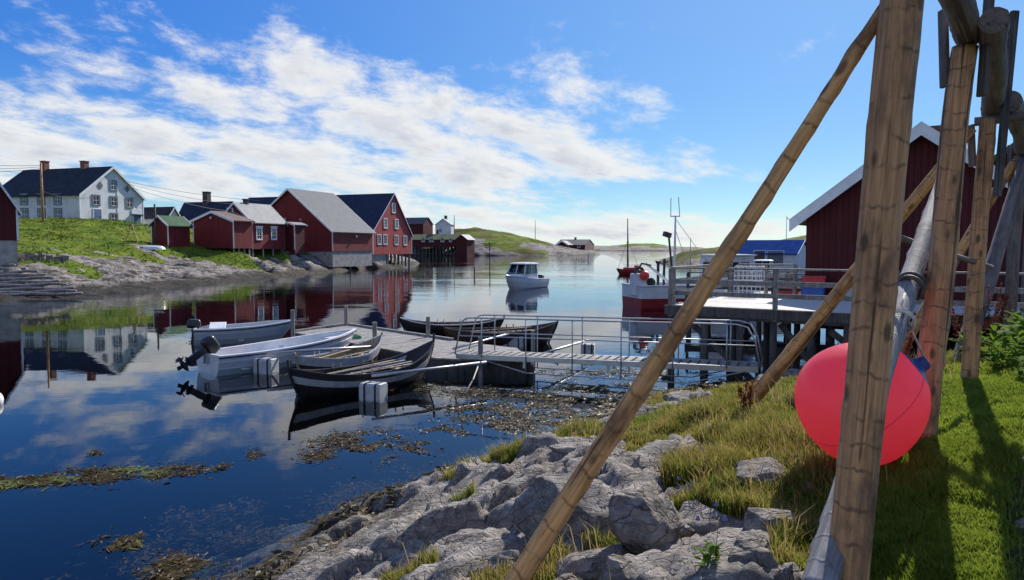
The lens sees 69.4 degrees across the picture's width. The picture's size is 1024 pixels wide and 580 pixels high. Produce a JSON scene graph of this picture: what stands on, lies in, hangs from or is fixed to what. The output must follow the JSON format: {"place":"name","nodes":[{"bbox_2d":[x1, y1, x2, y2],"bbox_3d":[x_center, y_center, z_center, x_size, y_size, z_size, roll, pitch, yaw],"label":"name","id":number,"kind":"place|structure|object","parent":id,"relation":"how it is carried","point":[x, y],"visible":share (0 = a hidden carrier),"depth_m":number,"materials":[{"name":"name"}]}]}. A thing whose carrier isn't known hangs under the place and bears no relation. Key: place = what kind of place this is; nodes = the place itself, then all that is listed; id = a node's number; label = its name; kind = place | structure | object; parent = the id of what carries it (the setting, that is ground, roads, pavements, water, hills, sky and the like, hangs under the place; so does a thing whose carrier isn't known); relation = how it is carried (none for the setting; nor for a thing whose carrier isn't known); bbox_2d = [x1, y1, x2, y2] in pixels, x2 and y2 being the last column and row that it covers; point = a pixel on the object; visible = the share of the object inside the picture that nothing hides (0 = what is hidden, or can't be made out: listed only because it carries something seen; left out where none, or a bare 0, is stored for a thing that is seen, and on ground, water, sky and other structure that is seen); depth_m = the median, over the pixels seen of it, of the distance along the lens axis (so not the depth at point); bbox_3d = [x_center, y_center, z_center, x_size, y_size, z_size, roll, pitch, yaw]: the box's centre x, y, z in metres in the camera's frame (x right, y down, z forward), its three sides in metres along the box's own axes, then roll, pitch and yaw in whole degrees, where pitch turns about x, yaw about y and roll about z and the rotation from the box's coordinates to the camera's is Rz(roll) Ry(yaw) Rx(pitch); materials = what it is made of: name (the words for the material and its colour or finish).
{"place":"outdoors","nodes":[
{"label":"outdoors","id":0,"kind":"place"},
{"bbox_2d":[0,218,419,366],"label":"shore","id":1,"kind":"structure","parent":0,"point":[125,275],"depth_m":70.68,"materials":[{"name":"plant"}]},
{"bbox_2d":[0,182,21,267],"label":"boathouse","id":2,"kind":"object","parent":1,"relation":"on","point":[10,212],"visible":0.96,"depth_m":56.47,"materials":[{"name":"wood"}]},
{"bbox_2d":[0,263,82,295],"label":"slipway","id":3,"kind":"structure","parent":1,"relation":"on","point":[27,279],"depth_m":51.50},
{"bbox_2d":[40,163,43,220],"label":"utility pole","id":4,"kind":"object","parent":1,"relation":"on","point":[42,200],"visible":0.79,"depth_m":85.42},
{"bbox_2d":[18,252,68,263],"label":"stone wall","id":5,"kind":"structure","parent":1,"relation":"on","point":[27,256],"depth_m":60.14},
{"bbox_2d":[3,161,146,222],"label":"white house","id":6,"kind":"structure","parent":1,"relation":"on","point":[116,198],"depth_m":98.22,"materials":[{"name":"wood"}]},
{"bbox_2d":[20,193,27,204],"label":"window","id":7,"kind":"structure","parent":6,"relation":"in","point":[23,200],"depth_m":97.40,"materials":[{"name":"grey glass"}]},
{"bbox_2d":[20,208,28,218],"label":"window","id":8,"kind":"structure","parent":6,"relation":"in","point":[25,214],"depth_m":97.47,"materials":[{"name":"grey glass"}]},
{"bbox_2d":[53,193,61,204],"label":"window","id":9,"kind":"structure","parent":6,"relation":"in","point":[57,200],"depth_m":95.59,"materials":[{"name":"grey glass"}]},
{"bbox_2d":[53,208,61,217],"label":"window","id":10,"kind":"structure","parent":6,"relation":"in","point":[57,211],"depth_m":95.73,"materials":[{"name":"grey glass"}]},
{"bbox_2d":[92,194,100,205],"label":"window","id":11,"kind":"structure","parent":6,"relation":"in","point":[95,200],"depth_m":96.81,"materials":[{"name":"white glass"}]},
{"bbox_2d":[93,208,101,219],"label":"door","id":12,"kind":"structure","parent":6,"relation":"in","point":[97,213],"depth_m":97.04,"materials":[{"name":"wood"}]},
{"bbox_2d":[109,180,116,190],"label":"window","id":13,"kind":"structure","parent":6,"relation":"in","point":[112,183],"depth_m":99.37,"materials":[{"name":"white glass"}]},
{"bbox_2d":[110,196,117,206],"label":"window","id":14,"kind":"structure","parent":6,"relation":"in","point":[113,199],"depth_m":99.50,"materials":[{"name":"white glass"}]},
{"bbox_2d":[126,197,133,208],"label":"window","id":15,"kind":"structure","parent":6,"relation":"in","point":[129,201],"depth_m":102.00,"materials":[{"name":"white glass"}]},
{"bbox_2d":[133,209,140,222],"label":"door","id":16,"kind":"structure","parent":6,"relation":"in","point":[136,218],"depth_m":103.33,"materials":[{"name":"wood"}]},
{"bbox_2d":[125,224,151,242],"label":"swing frame","id":17,"kind":"object","parent":1,"relation":"on","point":[134,231],"visible":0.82,"depth_m":79.77,"materials":[{"name":"brown wood"}]},
{"bbox_2d":[142,245,165,249],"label":"dinghy","id":18,"kind":"object","parent":1,"relation":"on","point":[150,247],"visible":0.98,"depth_m":78.39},
{"bbox_2d":[154,204,156,244],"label":"utility pole","id":19,"kind":"object","parent":1,"relation":"on","point":[155,237],"visible":0.79,"depth_m":83.64,"materials":[{"name":"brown wood"}]},
{"bbox_2d":[144,207,179,223],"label":"outbuilding","id":20,"kind":"structure","parent":1,"relation":"on","point":[149,213],"depth_m":107.69,"materials":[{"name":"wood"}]},
{"bbox_2d":[17,216,310,277],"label":"meadow grass","id":21,"kind":"structure","parent":1,"relation":"on","point":[60,235],"depth_m":81.03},
{"bbox_2d":[147,215,193,246],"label":"hut","id":22,"kind":"object","parent":1,"relation":"on","point":[172,231],"visible":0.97,"depth_m":84.69,"materials":[{"name":"red wood"}]},
{"bbox_2d":[175,228,182,243],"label":"door","id":23,"kind":"structure","parent":22,"relation":"in","point":[178,232],"depth_m":85.35,"materials":[{"name":"wood"}]},
{"bbox_2d":[179,191,233,228],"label":"house","id":24,"kind":"structure","parent":1,"relation":"on","point":[188,211],"depth_m":118.07,"materials":[{"name":"tile"}]},
{"bbox_2d":[189,211,255,254],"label":"shed","id":25,"kind":"structure","parent":1,"relation":"on","point":[218,229],"depth_m":88.75,"materials":[{"name":"red wood"}]},
{"bbox_2d":[225,199,287,256],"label":"shed","id":26,"kind":"structure","parent":1,"relation":"on","point":[268,229],"depth_m":93.98,"materials":[{"name":"red wood"}]},
{"bbox_2d":[256,226,262,239],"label":"window","id":27,"kind":"structure","parent":26,"relation":"in","point":[259,234],"depth_m":92.58,"materials":[{"name":"white glass"}]},
{"bbox_2d":[270,226,277,239],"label":"window","id":28,"kind":"structure","parent":26,"relation":"in","point":[273,228],"depth_m":95.10,"materials":[{"name":"white glass"}]},
{"bbox_2d":[284,222,306,253],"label":"shed","id":29,"kind":"structure","parent":1,"relation":"on","point":[294,239],"depth_m":97.61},
{"bbox_2d":[270,188,375,266],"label":"warehouse","id":30,"kind":"structure","parent":1,"relation":"on","point":[338,232],"depth_m":105.05,"materials":[{"name":"red wood"}]},
{"bbox_2d":[248,193,413,264],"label":"warehouse","id":31,"kind":"structure","parent":1,"relation":"on","point":[381,215],"depth_m":133.71,"materials":[{"name":"red painted wood"},{"name":"grey slate"},{"name":"concrete"}]},
{"bbox_2d":[0,326,721,525],"bbox_3d":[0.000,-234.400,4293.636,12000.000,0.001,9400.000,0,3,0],"label":"seabed","id":32,"kind":"structure","parent":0,"point":[151,408],"depth_m":67.28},
{"bbox_2d":[0,247,842,348],"bbox_3d":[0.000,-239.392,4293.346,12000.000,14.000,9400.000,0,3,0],"label":"water","id":33,"kind":"structure","parent":0,"point":[445,288],"depth_m":45.35,"materials":[{"name":"liquid"}]},
{"bbox_2d":[0,372,286,549],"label":"green seaweed","id":34,"kind":"object","parent":33,"relation":"on","point":[129,470],"visible":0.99,"depth_m":10.83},
{"bbox_2d":[186,319,290,350],"bbox_3d":[-9.791,1.570,26.770,3.747,1.128,1.544,-1,3,-17],"label":"motor skiff","id":35,"kind":"object","parent":33,"relation":"on","point":[224,334],"visible":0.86,"depth_m":26.24,"materials":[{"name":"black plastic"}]},
{"bbox_2d":[175,328,371,379],"bbox_3d":[-6.625,1.717,21.714,1.664,1.209,6.544,3,4,41],"label":"motor skiff","id":36,"kind":"object","parent":33,"relation":"on","point":[213,358],"visible":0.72,"depth_m":20.54,"materials":[{"name":"white plastic"}]},
{"bbox_2d":[253,345,371,376],"bbox_3d":[-5.484,1.972,20.659,3.302,0.646,0.633,-1,4,-23],"label":"mooring boom","id":37,"kind":"object","parent":33,"relation":"on","point":[265,366],"visible":0.98,"depth_m":20.05,"materials":[{"name":"grey plastic"}]},
{"bbox_2d":[293,332,382,368],"bbox_3d":[-4.705,1.855,20.417,1.244,1.044,3.501,2,4,30],"label":"rowing boat","id":38,"kind":"object","parent":33,"relation":"on","point":[347,357],"visible":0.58,"depth_m":20.21,"materials":[{"name":"grey wood"}]},
{"bbox_2d":[286,334,434,404],"bbox_3d":[-3.514,1.879,17.962,1.384,1.282,4.302,3,5,43],"label":"rowing boat","id":39,"kind":"object","parent":33,"relation":"on","point":[340,382],"visible":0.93,"depth_m":17.42,"materials":[{"name":"brown wood"}]},
{"bbox_2d":[0,365,734,579],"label":"seaweed","id":40,"kind":"object","parent":33,"relation":"on","point":[180,567],"visible":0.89,"depth_m":12.93,"materials":[{"name":"plant"}]},
{"bbox_2d":[290,306,534,450],"bbox_3d":[-3.510,2.497,23.654,11.408,3.467,3.378,3,5,44],"label":"floating dock","id":41,"kind":"object","parent":33,"relation":"on","point":[395,342],"visible":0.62,"depth_m":21.81,"materials":[{"name":"grey wood"}]},
{"bbox_2d":[454,314,763,383],"bbox_3d":[2.224,1.414,18.569,7.733,1.488,0.922,1,4,22],"label":"gangway","id":42,"kind":"object","parent":41,"relation":"attached to","point":[629,361],"visible":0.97,"depth_m":18.37,"materials":[{"name":"grey metal"}]},
{"bbox_2d":[359,361,486,403],"bbox_3d":[-2.079,2.155,17.615,3.468,0.626,0.625,-3,5,-44],"label":"mooring boom","id":43,"kind":"object","parent":33,"relation":"on","point":[374,392],"visible":1,"depth_m":16.51,"materials":[{"name":"grey plastic"}]},
{"bbox_2d":[399,314,504,336],"bbox_3d":[-2.362,1.402,29.254,4.199,0.923,1.324,0,3,-7],"label":"rowing boat","id":44,"kind":"object","parent":33,"relation":"on","point":[419,326],"visible":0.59,"depth_m":28.86,"materials":[{"name":"brown wood"}]},
{"bbox_2d":[455,234,474,255],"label":"shed","id":45,"kind":"structure","parent":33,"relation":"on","point":[465,245],"depth_m":279.11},
{"bbox_2d":[452,334,523,349],"bbox_3d":[-0.621,1.821,23.337,0.740,0.622,4.863,1,3,18],"label":"mooring boom","id":46,"kind":"object","parent":33,"relation":"on","point":[518,343],"visible":0.63,"depth_m":25.19,"materials":[{"name":"grey plastic"}]},
{"bbox_2d":[443,321,557,347],"bbox_3d":[-0.348,1.577,25.870,4.113,0.965,1.574,-1,3,-13],"label":"rowing boat","id":47,"kind":"object","parent":33,"relation":"on","point":[548,328],"visible":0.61,"depth_m":25.54,"materials":[{"name":"brown wood"}]},
{"bbox_2d":[505,262,549,288],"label":"motor boat","id":48,"kind":"object","parent":33,"relation":"on","point":[521,275],"visible":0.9,"depth_m":59.92,"materials":[{"name":"white paint"}]},
{"bbox_2d":[542,341,594,354],"bbox_3d":[1.756,1.903,21.890,0.478,0.618,3.870,1,4,22],"label":"mooring boom","id":49,"kind":"object","parent":33,"relation":"on","point":[588,348],"visible":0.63,"depth_m":23.28,"materials":[{"name":"white metal"}]},
{"bbox_2d":[616,218,640,273],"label":"sailing boat","id":50,"kind":"object","parent":33,"relation":"on","point":[627,270],"visible":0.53,"depth_m":92.99,"materials":[{"name":"red paint"}]},
{"bbox_2d":[621,197,782,309],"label":"fishing boat","id":51,"kind":"object","parent":33,"relation":"on","point":[642,290],"visible":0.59,"depth_m":40.43,"materials":[{"name":"white paint"}]},
{"bbox_2d":[753,259,773,272],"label":"motor boat","id":52,"kind":"object","parent":33,"relation":"on","point":[764,261],"visible":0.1,"depth_m":73.05,"materials":[{"name":"blue paint"}]},
{"bbox_2d":[737,240,805,268],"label":"quay shed","id":53,"kind":"structure","parent":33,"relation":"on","point":[785,251],"depth_m":114.88,"materials":[{"name":"blue plastic"}]},
{"bbox_2d":[754,250,765,259],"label":"door","id":54,"kind":"structure","parent":53,"relation":"in","point":[759,256],"depth_m":114.71,"materials":[{"name":"black plastic"}]},
{"bbox_2d":[767,250,783,265],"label":"door","id":55,"kind":"structure","parent":53,"relation":"in","point":[778,258],"depth_m":113.40,"materials":[{"name":"metal"}]},
{"bbox_2d":[393,227,599,255],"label":"hill","id":56,"kind":"structure","parent":0,"point":[505,244],"depth_m":298.85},
{"bbox_2d":[406,217,433,233],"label":"house","id":57,"kind":"structure","parent":56,"relation":"on","point":[421,225],"depth_m":301.18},
{"bbox_2d":[412,234,460,255],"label":"quay house","id":58,"kind":"structure","parent":56,"relation":"on","point":[430,241],"depth_m":287.72,"materials":[{"name":"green wood"}]},
{"bbox_2d":[435,216,453,233],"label":"white house","id":59,"kind":"structure","parent":56,"relation":"on","point":[444,225],"depth_m":298.31,"materials":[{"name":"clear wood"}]},
{"bbox_2d":[556,241,572,247],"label":"house","id":60,"kind":"structure","parent":56,"relation":"on","point":[565,244],"depth_m":328.66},
{"bbox_2d":[555,237,593,250],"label":"house","id":61,"kind":"structure","parent":56,"relation":"on","point":[583,244],"depth_m":342.60,"materials":[{"name":"wood"}]},
{"bbox_2d":[0,332,1023,579],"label":"ground","id":62,"kind":"structure","parent":0,"point":[472,532],"depth_m":9.70,"materials":[{"name":"stone"}]},
{"bbox_2d":[44,444,489,579],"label":"submerged seaweed","id":63,"kind":"object","parent":62,"relation":"on","point":[240,544],"visible":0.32,"depth_m":9.26,"materials":[{"name":"plant"}]},
{"bbox_2d":[473,550,521,576],"bbox_3d":[-0.092,1.894,5.096,0.429,0.225,0.373,0,3,0],"label":"boulder","id":64,"kind":"object","parent":62,"relation":"on","point":[503,555],"visible":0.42,"depth_m":5.03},
{"bbox_2d":[491,463,517,478],"bbox_3d":[-0.062,1.793,7.192,0.285,0.207,0.199,0,3,0],"label":"boulder","id":65,"kind":"object","parent":62,"relation":"on","point":[507,471],"visible":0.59,"depth_m":7.14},
{"bbox_2d":[220,365,802,579],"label":"wrack","id":66,"kind":"object","parent":62,"relation":"on","point":[591,413],"visible":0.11,"depth_m":8.94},
{"bbox_2d":[549,443,575,453],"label":"boulder","id":67,"kind":"object","parent":62,"relation":"on","point":[563,448],"visible":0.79,"depth_m":7.51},
{"bbox_2d":[513,472,625,545],"bbox_3d":[0.498,1.689,5.521,0.961,0.545,0.570,2,4,30],"label":"boulder","id":68,"kind":"object","parent":62,"relation":"on","point":[534,500],"visible":0.49,"depth_m":5.42,"materials":[{"name":"stone"}]},
{"bbox_2d":[554,544,633,579],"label":"boulder","id":69,"kind":"object","parent":62,"relation":"on","point":[585,564],"visible":0.66,"depth_m":4.54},
{"bbox_2d":[601,554,637,579],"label":"boulder","id":70,"kind":"object","parent":62,"relation":"on","point":[620,567],"visible":0.97,"depth_m":3.94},
{"bbox_2d":[607,494,681,553],"bbox_3d":[0.803,1.488,4.646,0.440,0.433,0.410,-3,4,-39],"label":"boulder","id":71,"kind":"object","parent":62,"relation":"on","point":[638,524],"visible":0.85,"depth_m":4.51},
{"bbox_2d":[634,404,666,417],"bbox_3d":[2.006,1.795,10.931,0.653,0.232,0.660,0,3,0],"label":"boulder","id":72,"kind":"object","parent":62,"relation":"on","point":[646,408],"visible":0.28,"depth_m":10.80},
{"bbox_2d":[663,390,692,401],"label":"boulder","id":73,"kind":"object","parent":62,"relation":"on","point":[681,394],"visible":0.38,"depth_m":12.52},
{"bbox_2d":[679,519,696,536],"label":"boulder","id":74,"kind":"object","parent":62,"relation":"on","point":[686,530],"visible":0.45,"depth_m":4.86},
{"bbox_2d":[372,342,1023,579],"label":"dry grass","id":75,"kind":"structure","parent":62,"relation":"on","point":[704,478],"depth_m":5.91,"materials":[{"name":"plant"}]},
{"bbox_2d":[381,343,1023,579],"bbox_3d":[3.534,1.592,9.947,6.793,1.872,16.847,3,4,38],"label":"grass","id":76,"kind":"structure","parent":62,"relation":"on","point":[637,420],"depth_m":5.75,"materials":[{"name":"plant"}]},
{"bbox_2d":[693,539,725,566],"bbox_3d":[1.007,1.356,3.751,0.170,0.134,0.159,0,3,0],"label":"weed plant","id":77,"kind":"object","parent":62,"relation":"on","point":[714,550],"visible":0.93,"depth_m":3.75,"materials":[{"name":"green plant"}]},
{"bbox_2d":[737,380,756,410],"bbox_3d":[2.578,1.202,8.154,0.232,0.417,0.253,2,4,27],"label":"dock plant","id":78,"kind":"object","parent":62,"relation":"on","point":[745,397],"visible":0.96,"depth_m":8.12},
{"bbox_2d":[685,270,820,385],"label":"jetty","id":79,"kind":"object","parent":62,"relation":"on","point":[688,355],"visible":0.07,"depth_m":33.21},
{"bbox_2d":[778,287,800,294],"bbox_3d":[12.004,0.041,32.033,0.964,0.390,0.684,2,4,33],"label":"fish crate","id":80,"kind":"object","parent":79,"relation":"on","point":[788,292],"visible":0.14,"depth_m":31.78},
{"bbox_2d":[728,537,778,567],"bbox_3d":[1.239,1.385,3.836,0.283,0.162,0.201,0,3,0],"label":"boulder","id":81,"kind":"object","parent":62,"relation":"on","point":[743,549],"visible":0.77,"depth_m":3.79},
{"bbox_2d":[729,456,790,486],"bbox_3d":[1.860,1.425,5.474,0.550,0.314,0.406,0,3,0],"label":"boulder","id":82,"kind":"object","parent":62,"relation":"on","point":[760,469],"visible":0.41,"depth_m":5.40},
{"bbox_2d":[504,0,1023,579],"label":"fish drying rack","id":83,"kind":"object","parent":62,"relation":"on","point":[894,30],"visible":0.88,"depth_m":4.02,"materials":[{"name":"brown weathered wood"},{"name":"grey weathered wood"}]},
{"bbox_2d":[766,565,780,579],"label":"boulder","id":84,"kind":"object","parent":62,"relation":"on","point":[771,572],"visible":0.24,"depth_m":3.74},
{"bbox_2d":[743,507,807,534],"bbox_3d":[1.641,1.442,4.529,0.427,0.200,0.374,0,3,0],"label":"boulder","id":85,"kind":"object","parent":62,"relation":"on","point":[756,518],"visible":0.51,"depth_m":4.50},
{"bbox_2d":[781,368,800,377],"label":"boulder","id":86,"kind":"object","parent":62,"relation":"on","point":[790,372],"visible":0.28,"depth_m":16.69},
{"bbox_2d":[664,263,1023,389],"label":"jetty","id":87,"kind":"object","parent":62,"relation":"on","point":[770,311],"visible":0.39,"depth_m":18.69,"materials":[{"name":"grey wood"}]},
{"bbox_2d":[733,285,764,292],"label":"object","id":88,"kind":"object","parent":87,"relation":"on","point":[751,290],"visible":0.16,"depth_m":22.81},
{"bbox_2d":[734,266,764,280],"bbox_3d":[7.366,-0.518,22.929,0.824,0.454,0.524,2,4,28],"label":"lobster pot","id":89,"kind":"object","parent":88,"relation":"on","point":[752,275],"visible":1,"depth_m":22.86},
{"bbox_2d":[800,287,825,295],"bbox_3d":[9.088,0.055,22.300,0.684,0.340,0.514,2,4,28],"label":"fish crate","id":90,"kind":"object","parent":87,"relation":"on","point":[811,291],"visible":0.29,"depth_m":22.09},
{"bbox_2d":[801,276,825,282],"bbox_3d":[9.088,-0.270,22.281,0.684,0.300,0.514,1,4,22],"label":"fish crate","id":91,"kind":"object","parent":90,"relation":"on","point":[816,279],"visible":0.73,"depth_m":22.05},
{"bbox_2d":[789,121,1023,336],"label":"boathouse","id":92,"kind":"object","parent":62,"relation":"on","point":[829,219],"visible":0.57,"depth_m":21.74,"materials":[{"name":"red painted wood"},{"name":"white painted wood"}]},
{"bbox_2d":[903,330,914,355],"bbox_3d":[5.600,0.892,10.663,0.343,0.699,0.228,3,4,38],"label":"dock plant","id":93,"kind":"object","parent":62,"relation":"on","point":[907,348],"visible":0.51,"depth_m":10.58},
{"bbox_2d":[951,300,983,337],"bbox_3d":[6.360,0.573,10.284,0.441,0.900,0.315,0,3,-2],"label":"dock plant","id":94,"kind":"object","parent":62,"relation":"on","point":[956,325],"visible":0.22,"depth_m":10.37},
{"bbox_2d":[948,332,991,357],"bbox_3d":[6.204,0.757,9.938,0.502,0.447,0.558,0,3,0],"label":"weed plant","id":95,"kind":"object","parent":62,"relation":"on","point":[982,345],"visible":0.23,"depth_m":9.99,"materials":[{"name":"green plant"}]},
{"bbox_2d":[981,282,1002,346],"bbox_3d":[7.457,0.427,11.592,0.326,1.116,0.509,-2,4,-34],"label":"dock plant","id":96,"kind":"object","parent":62,"relation":"on","point":[997,307],"visible":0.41,"depth_m":11.53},
{"bbox_2d":[982,286,1010,348],"bbox_3d":[6.860,0.422,10.553,0.420,0.984,0.263,2,4,31],"label":"dock plant","id":97,"kind":"object","parent":62,"relation":"on","point":[1005,303],"visible":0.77,"depth_m":10.51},
{"bbox_2d":[980,336,1023,367],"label":"weed plant","id":98,"kind":"object","parent":62,"relation":"on","point":[1001,354],"visible":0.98,"depth_m":8.57,"materials":[{"name":"green plant"}]},
{"bbox_2d":[981,324,1023,363],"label":"weed plant","id":99,"kind":"object","parent":62,"relation":"on","point":[997,336],"visible":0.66,"depth_m":8.96,"materials":[{"name":"green plant"}]},
{"bbox_2d":[995,317,1023,357],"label":"weed plant","id":100,"kind":"object","parent":62,"relation":"on","point":[1019,323],"visible":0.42,"depth_m":9.34,"materials":[{"name":"green plant"}]},
{"bbox_2d":[996,311,1022,342],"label":"weed plant","id":101,"kind":"object","parent":62,"relation":"on","point":[1010,318],"visible":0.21,"depth_m":10.61,"materials":[{"name":"green plant"}]},
{"bbox_2d":[1009,356,1023,379],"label":"weed plant","id":102,"kind":"object","parent":62,"relation":"on","point":[1020,371],"visible":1,"depth_m":7.70,"materials":[{"name":"green plant"}]},
{"bbox_2d":[0,0,1023,246],"label":"sky","id":103,"kind":"structure","parent":0,"point":[557,120],"materials":[{"name":"blue"}]},
{"bbox_2d":[594,243,704,250],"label":"hill","id":104,"kind":"structure","parent":0,"point":[646,247],"depth_m":668.15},
{"bbox_2d":[655,247,718,264],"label":"hill","id":105,"kind":"structure","parent":0,"point":[681,258],"depth_m":145.06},
{"bbox_2d":[774,345,1023,579],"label":"lawn grass","id":106,"kind":"structure","parent":0,"point":[960,419],"depth_m":4.71,"materials":[{"name":"plant"}]},
{"bbox_3d":[6.484,0.678,20.499,0.041,0.652,0.074,0,3,0],"label":"rope","id":107,"kind":"object","parent":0,"visible":0},
{"bbox_2d":[743,324,752,338],"bbox_3d":[6.474,1.155,20.503,0.422,0.420,0.152,2,4,31],"label":"tyre","id":108,"kind":"object","parent":107,"relation":"hanging from","point":[748,336],"visible":0.45,"depth_m":20.42,"materials":[{"name":"black rubber"}]},
{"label":"timber baulk","id":109,"kind":"object","parent":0,"visible":0},
{"bbox_2d":[801,178,935,579],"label":"leaning log","id":110,"kind":"object","parent":109,"relation":"on","point":[826,559],"visible":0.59,"depth_m":5.19,"materials":[{"name":"wood"}]},
{"bbox_2d":[895,293,925,357],"bbox_3d":[2.852,0.273,5.366,0.255,0.496,0.196,-2,4,-28],"label":"rope","id":111,"kind":"object","parent":110,"relation":"attached to","point":[907,312],"visible":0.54,"depth_m":5.32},
{"bbox_2d":[794,343,930,464],"bbox_3d":[2.579,0.839,5.483,0.914,0.911,0.914,0,3,0],"label":"fishing buoy","id":112,"kind":"object","parent":111,"relation":"hanging from","point":[819,389],"visible":0.73,"depth_m":5.20,"materials":[{"name":"red plastic"}]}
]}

